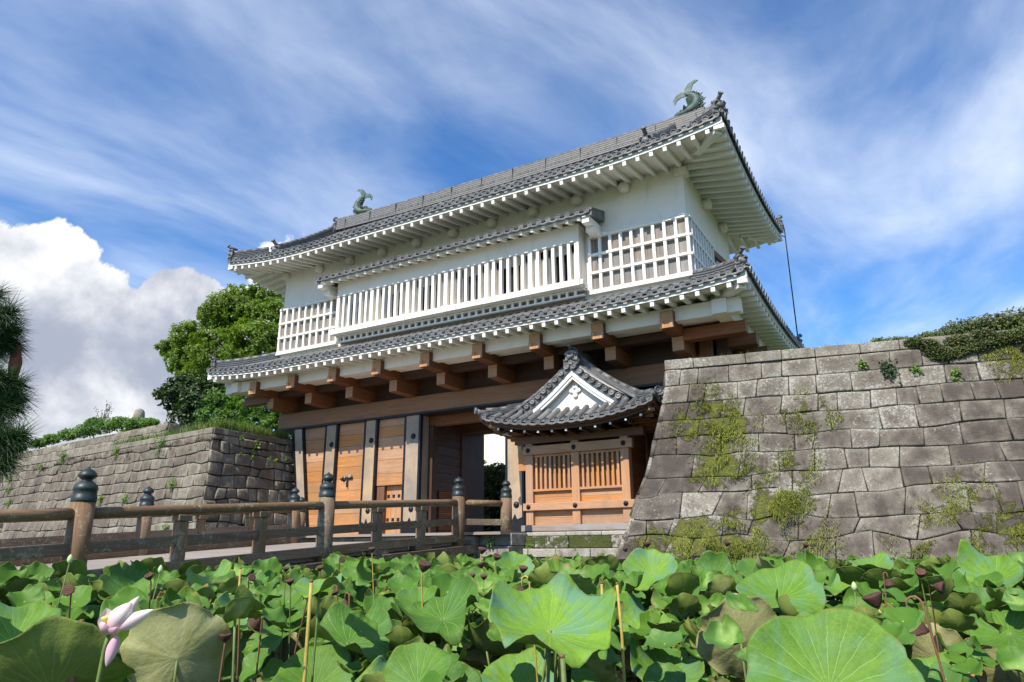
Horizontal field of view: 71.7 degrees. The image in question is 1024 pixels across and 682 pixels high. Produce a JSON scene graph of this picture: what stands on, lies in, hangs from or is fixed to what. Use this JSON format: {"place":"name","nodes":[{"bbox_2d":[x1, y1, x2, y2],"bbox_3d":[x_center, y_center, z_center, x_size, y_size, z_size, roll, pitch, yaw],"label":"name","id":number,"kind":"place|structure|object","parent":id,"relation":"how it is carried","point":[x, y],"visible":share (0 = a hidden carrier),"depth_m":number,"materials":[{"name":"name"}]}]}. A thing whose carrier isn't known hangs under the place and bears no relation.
{"place":"outdoors","nodes":[
{"label":"outdoors","id":0,"kind":"place"},
{"bbox_2d":[0,0,1023,451],"label":"sky","id":1,"kind":"structure","parent":0,"point":[141,141],"materials":[{"name":"blue"}]},
{"bbox_2d":[532,548,564,548],"bbox_3d":[7.440,12.440,40.288,21.000,2.196,39.580,-10,-19,29],"label":"gate court","id":2,"kind":"object","parent":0,"point":[548,548],"depth_m":22.02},
{"bbox_2d":[274,530,625,548],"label":"gate floor","id":3,"kind":"structure","parent":2,"relation":"on","point":[572,531],"depth_m":21.69,"materials":[{"name":"grey stone"}]},
{"bbox_2d":[474,342,663,531],"bbox_3d":[2.450,3.154,23.126,6.418,5.891,3.999,-10,-19,29],"label":"guard hut","id":4,"kind":"object","parent":3,"relation":"on","point":[588,480],"visible":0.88,"depth_m":22.27,"materials":[{"name":"brown wood"}]},
{"bbox_2d":[484,462,504,531],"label":"hedge","id":5,"kind":"object","parent":2,"relation":"on","point":[494,476],"visible":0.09,"depth_m":38.47,"materials":[{"name":"green plant"}]},
{"bbox_2d":[484,434,504,465],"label":"white building","id":6,"kind":"structure","parent":2,"relation":"on","point":[494,448],"depth_m":52.62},
{"bbox_2d":[206,80,804,534],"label":"castle gate","id":7,"kind":"structure","parent":2,"relation":"on","point":[412,332],"depth_m":26.32,"materials":[{"name":"white"}]},
{"bbox_2d":[305,427,324,526],"bbox_3d":[-8.434,5.953,30.030,1.324,4.577,0.084,-10,-19,29],"label":"door panel","id":8,"kind":"structure","parent":7,"relation":"in","point":[315,437],"depth_m":30.17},
{"bbox_2d":[333,422,364,534],"bbox_3d":[-6.610,5.645,29.019,1.470,4.577,0.083,-10,-19,29],"label":"door panel","id":9,"kind":"structure","parent":7,"relation":"in","point":[351,438],"depth_m":29.10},
{"bbox_2d":[377,417,404,485],"bbox_3d":[-4.781,4.409,28.276,1.390,2.647,0.083,-10,-19,29],"label":"door panel","id":10,"kind":"structure","parent":7,"relation":"in","point":[391,431],"depth_m":28.25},
{"bbox_2d":[385,485,401,533],"bbox_3d":[-4.512,6.602,27.699,1.014,1.880,0.108,-10,-19,29],"label":"wicket door","id":11,"kind":"structure","parent":7,"relation":"in","point":[393,514],"depth_m":27.76,"materials":[{"name":"brown wood"}]},
{"bbox_2d":[221,602,978,681],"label":"pond water","id":12,"kind":"structure","parent":0,"point":[630,676],"depth_m":6.87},
{"bbox_2d":[0,280,47,490],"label":"pine tree","id":13,"kind":"object","parent":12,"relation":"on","point":[14,399],"visible":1,"depth_m":6.83,"materials":[{"name":"green plant"}]},
{"bbox_2d":[0,600,65,642],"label":"lotus leaf","id":14,"kind":"object","parent":12,"relation":"on","point":[16,621],"visible":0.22,"depth_m":4.30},
{"bbox_2d":[57,554,72,607],"bbox_3d":[-2.889,2.082,4.381,0.051,1.459,0.094,-10,-19,29],"label":"lotus bud","id":15,"kind":"object","parent":12,"relation":"on","point":[70,559],"visible":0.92,"depth_m":4.58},
{"bbox_2d":[0,615,134,681],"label":"lotus leaf","id":16,"kind":"object","parent":12,"relation":"on","point":[55,648],"visible":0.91,"depth_m":2.79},
{"bbox_2d":[61,584,75,617],"bbox_3d":[-2.587,2.009,4.025,0.150,1.194,0.081,-8,-18,24],"label":"lotus seed pod","id":17,"kind":"object","parent":12,"relation":"on","point":[67,589],"visible":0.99,"depth_m":4.19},
{"bbox_2d":[98,574,135,599],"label":"lotus leaf","id":18,"kind":"object","parent":12,"relation":"on","point":[113,585],"visible":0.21,"depth_m":6.94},
{"bbox_2d":[105,629,129,681],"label":"lotus leaf","id":19,"kind":"object","parent":12,"relation":"on","point":[123,635],"visible":0.04,"depth_m":5.49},
{"bbox_2d":[96,596,153,681],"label":"lotus flower","id":20,"kind":"object","parent":12,"relation":"on","point":[121,618],"visible":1,"depth_m":2.43,"materials":[{"name":"pink plant"}]},
{"bbox_2d":[112,560,148,581],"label":"lotus leaf","id":21,"kind":"object","parent":12,"relation":"on","point":[136,570],"visible":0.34,"depth_m":7.91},
{"bbox_2d":[0,427,294,547],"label":"stone wall","id":22,"kind":"structure","parent":12,"relation":"in","point":[207,466],"depth_m":29.77,"materials":[{"name":"stone"}]},
{"bbox_2d":[151,433,165,457],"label":"wall weed","id":23,"kind":"object","parent":22,"relation":"attached to","point":[162,442],"depth_m":29.70,"materials":[{"name":"green plant"}]},
{"bbox_2d":[144,572,153,608],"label":"lotus seed pod","id":24,"kind":"object","parent":12,"relation":"on","point":[148,576],"visible":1,"depth_m":4.79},
{"bbox_2d":[152,567,172,581],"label":"lotus leaf","id":25,"kind":"object","parent":12,"relation":"on","point":[165,576],"visible":0.47,"depth_m":10.97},
{"bbox_2d":[119,602,232,681],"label":"lotus leaf","id":26,"kind":"object","parent":12,"relation":"on","point":[182,642],"visible":0.91,"depth_m":3.79,"materials":[{"name":"plant"}]},
{"bbox_2d":[153,586,201,608],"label":"lotus leaf","id":27,"kind":"object","parent":12,"relation":"on","point":[188,593],"visible":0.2,"depth_m":5.35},
{"bbox_2d":[193,591,210,608],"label":"lotus leaf","id":28,"kind":"object","parent":12,"relation":"on","point":[205,602],"visible":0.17,"depth_m":5.60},
{"bbox_2d":[185,559,234,589],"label":"lotus leaf","id":29,"kind":"object","parent":12,"relation":"on","point":[226,566],"visible":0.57,"depth_m":8.49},
{"bbox_2d":[218,633,231,681],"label":"lotus seed pod","id":30,"kind":"object","parent":12,"relation":"on","point":[225,637],"visible":1,"depth_m":3.88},
{"bbox_2d":[220,654,238,681],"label":"lotus leaf","id":31,"kind":"object","parent":12,"relation":"on","point":[226,671],"visible":0.3,"depth_m":6.92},
{"bbox_2d":[212,583,258,681],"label":"lotus leaf","id":32,"kind":"object","parent":12,"relation":"on","point":[242,590],"visible":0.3,"depth_m":3.08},
{"bbox_2d":[213,591,261,681],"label":"lotus leaf","id":33,"kind":"object","parent":12,"relation":"on","point":[224,599],"visible":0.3,"depth_m":4.48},
{"bbox_2d":[236,619,239,681],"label":"stalk","id":34,"kind":"object","parent":12,"relation":"on","point":[238,649],"visible":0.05,"depth_m":4.32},
{"bbox_2d":[246,617,262,681],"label":"lotus seed pod","id":35,"kind":"object","parent":12,"relation":"on","point":[255,625],"visible":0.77,"depth_m":4.07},
{"bbox_2d":[0,467,511,579],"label":"wooden bridge","id":36,"kind":"structure","parent":12,"relation":"in","point":[180,542],"depth_m":16.42,"materials":[{"name":"brown wood"}]},
{"bbox_2d":[257,658,282,681],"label":"lotus leaf","id":37,"kind":"object","parent":12,"relation":"on","point":[268,671],"visible":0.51,"depth_m":4.55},
{"bbox_2d":[265,576,281,588],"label":"lotus leaf","id":38,"kind":"object","parent":12,"relation":"on","point":[269,585],"visible":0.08,"depth_m":9.47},
{"bbox_2d":[279,567,288,658],"bbox_3d":[-1.910,2.518,5.855,0.057,1.247,0.115,-1,-16,3],"label":"lotus seed pod","id":39,"kind":"object","parent":12,"relation":"on","point":[285,569],"visible":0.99,"depth_m":5.96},
{"bbox_2d":[275,632,304,660],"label":"lotus leaf","id":40,"kind":"object","parent":12,"relation":"on","point":[285,644],"visible":0.51,"depth_m":7.84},
{"bbox_2d":[286,578,293,657],"bbox_3d":[-1.670,2.371,5.231,0.106,1.174,0.063,-5,-17,16],"label":"lotus seed pod","id":41,"kind":"object","parent":12,"relation":"on","point":[289,581],"visible":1,"depth_m":5.36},
{"bbox_2d":[302,579,312,681],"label":"lotus stalk","id":42,"kind":"object","parent":12,"relation":"on","point":[305,664],"visible":1,"depth_m":3.33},
{"bbox_2d":[271,641,354,681],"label":"lotus leaf","id":43,"kind":"object","parent":12,"relation":"on","point":[327,667],"visible":0.82,"depth_m":4.18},
{"bbox_2d":[292,573,342,681],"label":"lotus leaf","id":44,"kind":"object","parent":12,"relation":"on","point":[301,586],"visible":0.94,"depth_m":3.90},
{"bbox_2d":[301,593,392,662],"bbox_3d":[-1.014,2.164,4.242,0.514,1.206,0.553,12,-21,-36],"label":"lotus leaf","id":45,"kind":"object","parent":12,"relation":"on","point":[333,627],"visible":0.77,"depth_m":4.42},
{"bbox_2d":[355,655,386,681],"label":"lotus leaf","id":46,"kind":"object","parent":12,"relation":"on","point":[373,671],"visible":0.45,"depth_m":3.16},
{"bbox_2d":[387,636,423,657],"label":"lotus leaf","id":47,"kind":"object","parent":12,"relation":"on","point":[418,639],"visible":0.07,"depth_m":3.32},
{"bbox_2d":[297,531,527,559],"bbox_3d":[-3.935,7.513,23.568,9.592,2.074,2.050,-10,-19,29],"label":"bridge abutment","id":48,"kind":"object","parent":12,"relation":"in","point":[509,541],"visible":0.25,"depth_m":21.58,"materials":[{"name":"stone"}]},
{"bbox_2d":[383,642,451,681],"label":"lotus leaf","id":49,"kind":"object","parent":12,"relation":"on","point":[415,662],"visible":0.85,"depth_m":3.05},
{"bbox_2d":[395,585,439,635],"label":"lotus leaf","id":50,"kind":"object","parent":12,"relation":"on","point":[405,599],"visible":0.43,"depth_m":5.69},
{"bbox_2d":[418,560,431,640],"bbox_3d":[-0.634,2.247,5.060,0.103,1.306,0.184,0,-16,1],"label":"lotus seed pod","id":51,"kind":"object","parent":12,"relation":"on","point":[424,565],"visible":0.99,"depth_m":5.17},
{"bbox_2d":[392,574,478,649],"bbox_3d":[-0.510,2.294,4.873,0.563,1.309,0.528,-2,-17,7],"label":"lotus leaf","id":52,"kind":"object","parent":12,"relation":"on","point":[444,617],"visible":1,"depth_m":5.04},
{"bbox_2d":[430,557,454,569],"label":"lotus leaf","id":53,"kind":"object","parent":12,"relation":"on","point":[434,561],"visible":0.12,"depth_m":11.22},
{"bbox_2d":[443,672,467,681],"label":"lotus leaf","id":54,"kind":"object","parent":12,"relation":"on","point":[464,678],"visible":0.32,"depth_m":3.45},
{"bbox_2d":[445,661,481,681],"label":"lotus leaf","id":55,"kind":"object","parent":12,"relation":"on","point":[457,669],"visible":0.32,"depth_m":3.71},
{"bbox_2d":[462,643,492,673],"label":"lotus leaf","id":56,"kind":"object","parent":12,"relation":"on","point":[474,657],"visible":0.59,"depth_m":5.17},
{"bbox_2d":[468,608,523,665],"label":"lotus leaf","id":57,"kind":"object","parent":12,"relation":"on","point":[480,640],"visible":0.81,"depth_m":4.84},
{"bbox_2d":[0,550,1023,681],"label":"lotus bed","id":58,"kind":"object","parent":12,"relation":"on","point":[682,588],"visible":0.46,"depth_m":5.86,"materials":[{"name":"green plant"}]},
{"bbox_2d":[495,551,534,578],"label":"lotus leaf","id":59,"kind":"object","parent":12,"relation":"on","point":[510,559],"visible":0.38,"depth_m":10.15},
{"bbox_2d":[480,647,553,681],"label":"lotus leaf","id":60,"kind":"object","parent":12,"relation":"on","point":[519,667],"visible":0.88,"depth_m":4.40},
{"bbox_2d":[518,575,537,681],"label":"lotus seed pod","id":61,"kind":"object","parent":12,"relation":"on","point":[522,588],"visible":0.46,"depth_m":4.29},
{"bbox_2d":[488,570,616,681],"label":"lotus leaf","id":62,"kind":"object","parent":12,"relation":"on","point":[560,612],"visible":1,"depth_m":3.27,"materials":[{"name":"plant"}]},
{"bbox_2d":[532,553,581,666],"bbox_3d":[0.334,2.244,4.969,0.370,1.451,0.309,-10,-19,29],"label":"lotus leaf","id":63,"kind":"object","parent":12,"relation":"on","point":[576,564],"visible":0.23,"depth_m":5.16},
{"bbox_2d":[538,556,586,577],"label":"lotus leaf","id":64,"kind":"object","parent":12,"relation":"on","point":[555,563],"visible":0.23,"depth_m":5.04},
{"bbox_2d":[560,654,566,681],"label":"lotus stalk","id":65,"kind":"object","parent":12,"relation":"on","point":[563,667],"visible":1,"depth_m":2.68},
{"bbox_2d":[522,531,624,559],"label":"stone plinth","id":66,"kind":"structure","parent":12,"relation":"in","point":[584,544],"depth_m":20.97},
{"bbox_2d":[557,574,591,678],"bbox_3d":[0.345,2.090,4.240,0.283,1.331,0.241,-10,-19,29],"label":"lotus leaf","id":67,"kind":"object","parent":12,"relation":"on","point":[582,583],"visible":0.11,"depth_m":4.37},
{"bbox_2d":[571,648,619,681],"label":"lotus leaf","id":68,"kind":"object","parent":12,"relation":"on","point":[585,674],"visible":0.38,"depth_m":3.89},
{"bbox_2d":[582,554,619,572],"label":"lotus leaf","id":69,"kind":"object","parent":12,"relation":"on","point":[612,561],"visible":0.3,"depth_m":9.73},
{"bbox_2d":[581,651,622,681],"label":"lotus leaf","id":70,"kind":"object","parent":12,"relation":"on","point":[596,665],"visible":0.94,"depth_m":3.61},
{"bbox_2d":[590,580,616,595],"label":"lotus leaf","id":71,"kind":"object","parent":12,"relation":"on","point":[595,590],"visible":0.09,"depth_m":4.97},
{"bbox_2d":[616,582,625,681],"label":"lotus stalk","id":72,"kind":"object","parent":12,"relation":"on","point":[621,636],"visible":1,"depth_m":3.52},
{"bbox_2d":[612,641,641,676],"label":"lotus leaf","id":73,"kind":"object","parent":12,"relation":"on","point":[627,657],"visible":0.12,"depth_m":5.56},
{"bbox_2d":[615,590,682,651],"bbox_3d":[1.004,2.388,4.984,0.438,1.177,0.458,6,-17,-20],"label":"lotus leaf","id":74,"kind":"object","parent":12,"relation":"on","point":[630,616],"visible":0.35,"depth_m":5.21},
{"bbox_2d":[622,548,677,610],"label":"lotus leaf","id":75,"kind":"object","parent":12,"relation":"on","point":[654,565],"visible":0.8,"depth_m":8.00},
{"bbox_2d":[630,635,704,681],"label":"lotus leaf","id":76,"kind":"object","parent":12,"relation":"on","point":[641,660],"visible":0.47,"depth_m":4.92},
{"bbox_2d":[651,590,691,621],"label":"lotus leaf","id":77,"kind":"object","parent":12,"relation":"on","point":[657,602],"visible":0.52,"depth_m":7.14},
{"bbox_2d":[671,644,697,663],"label":"lotus leaf","id":78,"kind":"object","parent":12,"relation":"on","point":[684,653],"visible":0.06,"depth_m":5.97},
{"bbox_2d":[683,617,718,677],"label":"lotus leaf","id":79,"kind":"object","parent":12,"relation":"on","point":[691,629],"visible":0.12,"depth_m":4.94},
{"bbox_2d":[682,657,723,681],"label":"lotus leaf","id":80,"kind":"object","parent":12,"relation":"on","point":[704,677],"visible":0.13,"depth_m":5.30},
{"bbox_2d":[691,550,742,582],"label":"lotus leaf","id":81,"kind":"object","parent":12,"relation":"on","point":[711,560],"visible":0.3,"depth_m":7.83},
{"bbox_2d":[696,593,776,678],"bbox_3d":[1.419,2.166,4.301,0.512,1.210,0.251,-1,-16,2],"label":"lotus leaf","id":82,"kind":"object","parent":12,"relation":"on","point":[723,662],"visible":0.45,"depth_m":4.37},
{"bbox_2d":[756,552,777,568],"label":"lotus leaf","id":83,"kind":"object","parent":12,"relation":"on","point":[761,563],"visible":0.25,"depth_m":5.62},
{"bbox_2d":[736,559,825,615],"bbox_3d":[1.942,2.265,4.977,0.590,1.396,0.598,-10,-19,29],"label":"lotus leaf","id":84,"kind":"object","parent":12,"relation":"on","point":[798,584],"visible":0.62,"depth_m":5.22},
{"bbox_2d":[746,608,924,681],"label":"lotus leaf","id":85,"kind":"object","parent":12,"relation":"on","point":[836,645],"visible":1,"depth_m":2.53,"materials":[{"name":"plant"}]},
{"bbox_2d":[823,573,850,603],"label":"lotus leaf","id":86,"kind":"object","parent":12,"relation":"on","point":[838,586],"visible":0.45,"depth_m":9.37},
{"bbox_2d":[853,605,882,616],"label":"lotus leaf","id":87,"kind":"object","parent":12,"relation":"on","point":[868,611],"visible":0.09,"depth_m":3.50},
{"bbox_2d":[849,552,893,569],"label":"lotus leaf","id":88,"kind":"object","parent":12,"relation":"on","point":[880,560],"visible":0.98,"depth_m":9.41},
{"bbox_2d":[862,591,881,613],"bbox_3d":[2.039,1.964,3.856,0.110,1.137,0.114,-10,-19,29],"label":"lotus seed pod","id":89,"kind":"object","parent":12,"relation":"on","point":[874,600],"visible":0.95,"depth_m":3.97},
{"bbox_2d":[883,572,894,602],"bbox_3d":[2.879,2.346,5.269,0.075,1.198,0.111,1,-16,-3],"label":"lotus seed pod","id":90,"kind":"object","parent":12,"relation":"on","point":[888,582],"visible":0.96,"depth_m":5.39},
{"bbox_2d":[915,568,932,633],"bbox_3d":[3.010,2.251,5.007,0.072,1.231,0.120,8,-18,-25],"label":"lotus seed pod","id":91,"kind":"object","parent":12,"relation":"on","point":[920,572],"visible":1,"depth_m":5.18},
{"bbox_2d":[905,595,945,681],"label":"lotus seed pod","id":92,"kind":"object","parent":12,"relation":"on","point":[922,629],"visible":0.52,"depth_m":3.84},
{"bbox_2d":[904,622,963,658],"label":"lotus leaf","id":93,"kind":"object","parent":12,"relation":"on","point":[921,646],"visible":0.21,"depth_m":5.50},
{"bbox_2d":[929,581,944,652],"bbox_3d":[2.870,2.182,4.641,0.133,1.156,0.085,-5,-17,16],"label":"lotus seed pod","id":94,"kind":"object","parent":12,"relation":"on","point":[939,587],"visible":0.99,"depth_m":4.78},
{"bbox_2d":[910,651,977,681],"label":"lotus leaf","id":95,"kind":"object","parent":12,"relation":"on","point":[923,665],"visible":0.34,"depth_m":4.67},
{"bbox_2d":[925,599,977,634],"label":"lotus leaf","id":96,"kind":"object","parent":12,"relation":"on","point":[939,605],"visible":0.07,"depth_m":6.08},
{"bbox_2d":[957,539,1023,589],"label":"lotus leaf","id":97,"kind":"object","parent":12,"relation":"on","point":[973,562],"visible":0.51,"depth_m":7.00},
{"bbox_2d":[968,605,1023,681],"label":"lotus leaf","id":98,"kind":"object","parent":12,"relation":"on","point":[1008,618],"visible":0.76,"depth_m":4.94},
{"bbox_2d":[975,645,1022,681],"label":"lotus leaf","id":99,"kind":"object","parent":12,"relation":"on","point":[996,673],"visible":0.46,"depth_m":5.67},
{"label":"left terrace","id":100,"kind":"structure","parent":0,"visible":0},
{"bbox_2d":[12,423,192,462],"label":"stone wall","id":101,"kind":"structure","parent":100,"relation":"on","point":[86,444],"depth_m":36.08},
{"bbox_2d":[14,416,160,453],"bbox_3d":[-24.244,5.535,39.476,14.256,2.446,1.439,-10,-19,29],"label":"creeper","id":102,"kind":"object","parent":101,"relation":"on","point":[94,425],"visible":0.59,"depth_m":38.58,"materials":[{"name":"green plant"}]},
{"bbox_2d":[94,402,113,420],"bbox_3d":[-22.695,4.067,39.430,1.793,1.417,0.607,-15,-22,40],"label":"sapling","id":103,"kind":"object","parent":102,"relation":"on","point":[105,414],"visible":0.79,"depth_m":39.19,"materials":[{"name":"plant"}]},
{"bbox_2d":[132,408,144,428],"bbox_3d":[-19.918,4.138,37.783,0.585,1.085,0.600,-10,-19,29],"label":"stone marker","id":104,"kind":"object","parent":102,"relation":"on","point":[139,413],"visible":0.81,"depth_m":37.65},
{"bbox_2d":[151,372,225,427],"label":"evergreen tree","id":105,"kind":"object","parent":100,"relation":"on","point":[183,399],"visible":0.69,"depth_m":49.04,"materials":[{"name":"green plant"}]},
{"bbox_2d":[112,417,292,445],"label":"grass","id":106,"kind":"structure","parent":100,"relation":"on","point":[235,426],"depth_m":29.80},
{"bbox_2d":[153,283,284,415],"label":"broadleaf tree","id":107,"kind":"object","parent":100,"relation":"on","point":[226,317],"visible":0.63,"depth_m":55.44,"materials":[{"name":"green plant"}]},
{"bbox_2d":[193,387,292,435],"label":"shrub","id":108,"kind":"object","parent":100,"relation":"on","point":[230,406],"visible":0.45,"depth_m":40.28,"materials":[{"name":"green plant"}]},
{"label":"right terrace","id":109,"kind":"structure","parent":0,"visible":0},
{"bbox_2d":[781,222,797,335],"bbox_3d":[11.171,1.105,29.059,1.381,13.136,0.268,-1,-16,4],"label":"lightning rod","id":110,"kind":"object","parent":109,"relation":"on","point":[790,281],"visible":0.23,"depth_m":29.95,"materials":[{"name":"black metal"}]},
{"bbox_2d":[615,329,1023,601],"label":"stone wall","id":111,"kind":"structure","parent":109,"relation":"on","point":[896,442],"depth_m":17.96,"materials":[{"name":"stone"}]},
{"bbox_2d":[661,343,1023,559],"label":"moss","id":112,"kind":"object","parent":111,"relation":"attached to","point":[795,512],"visible":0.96,"depth_m":17.60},
{"bbox_2d":[878,358,898,374],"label":"wall weed","id":113,"kind":"object","parent":111,"relation":"attached to","point":[890,364],"depth_m":18.41,"materials":[{"name":"green plant"}]},
{"bbox_2d":[879,366,900,382],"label":"wall weed","id":114,"kind":"object","parent":111,"relation":"attached to","point":[887,374],"depth_m":18.30,"materials":[{"name":"green plant"}]},
{"bbox_2d":[950,368,963,382],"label":"wall weed","id":115,"kind":"object","parent":111,"relation":"attached to","point":[956,371],"depth_m":17.78,"materials":[{"name":"green plant"}]},
{"bbox_2d":[904,323,1023,361],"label":"creeper","id":116,"kind":"object","parent":111,"relation":"attached to","point":[968,345],"visible":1,"depth_m":17.93,"materials":[{"name":"green plant"}]},
{"bbox_2d":[868,306,1023,342],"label":"ground cover","id":117,"kind":"object","parent":109,"relation":"on","point":[997,322],"visible":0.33,"depth_m":20.55,"materials":[{"name":"green plant"}]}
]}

